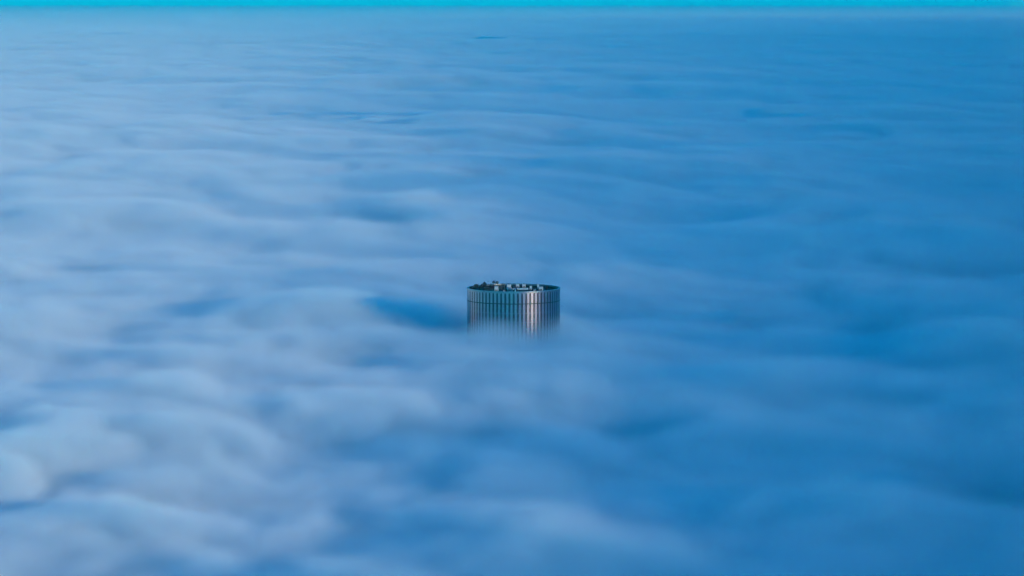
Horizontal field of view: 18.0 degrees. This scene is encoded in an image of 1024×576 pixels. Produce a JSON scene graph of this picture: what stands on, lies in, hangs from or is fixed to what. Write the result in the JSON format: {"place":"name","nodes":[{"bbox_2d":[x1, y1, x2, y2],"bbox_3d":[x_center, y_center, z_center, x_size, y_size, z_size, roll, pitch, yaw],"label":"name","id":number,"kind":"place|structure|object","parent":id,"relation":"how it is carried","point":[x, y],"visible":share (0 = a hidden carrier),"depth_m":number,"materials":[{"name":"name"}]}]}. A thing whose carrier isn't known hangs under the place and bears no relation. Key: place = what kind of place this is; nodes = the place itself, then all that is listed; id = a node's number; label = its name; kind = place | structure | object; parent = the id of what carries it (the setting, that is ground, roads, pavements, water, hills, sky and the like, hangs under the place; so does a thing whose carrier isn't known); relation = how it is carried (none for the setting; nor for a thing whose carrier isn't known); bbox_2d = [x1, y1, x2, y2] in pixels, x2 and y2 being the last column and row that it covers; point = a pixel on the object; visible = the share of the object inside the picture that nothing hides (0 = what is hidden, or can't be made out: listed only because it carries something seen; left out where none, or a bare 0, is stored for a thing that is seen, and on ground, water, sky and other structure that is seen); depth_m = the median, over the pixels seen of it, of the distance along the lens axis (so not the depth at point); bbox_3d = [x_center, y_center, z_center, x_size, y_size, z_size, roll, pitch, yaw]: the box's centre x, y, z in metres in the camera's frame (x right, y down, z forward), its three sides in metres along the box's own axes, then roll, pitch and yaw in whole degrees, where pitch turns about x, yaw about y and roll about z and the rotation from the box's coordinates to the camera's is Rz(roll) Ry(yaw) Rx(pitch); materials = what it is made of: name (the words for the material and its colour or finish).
{"place":"outdoors","nodes":[
{"label":"outdoors","id":0,"kind":"place"},
{"bbox_2d":[0,11,1023,575],"bbox_3d":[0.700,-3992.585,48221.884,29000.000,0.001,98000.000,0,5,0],"label":"clouds","id":1,"kind":"structure","parent":0,"point":[248,259],"depth_m":3397.79,"materials":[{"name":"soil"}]},
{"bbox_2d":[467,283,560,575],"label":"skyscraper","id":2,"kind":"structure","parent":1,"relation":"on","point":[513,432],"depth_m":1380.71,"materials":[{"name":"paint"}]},
{"bbox_2d":[481,282,494,289],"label":"roof crane","id":3,"kind":"object","parent":2,"relation":"on","point":[484,284],"visible":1,"depth_m":1395.79,"materials":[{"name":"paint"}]},
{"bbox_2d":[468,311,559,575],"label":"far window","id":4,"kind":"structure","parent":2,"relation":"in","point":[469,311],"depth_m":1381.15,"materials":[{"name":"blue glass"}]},
{"bbox_2d":[0,0,1023,10],"label":"sky","id":5,"kind":"structure","parent":0,"point":[5,5],"materials":[{"name":"blue"}]}
]}

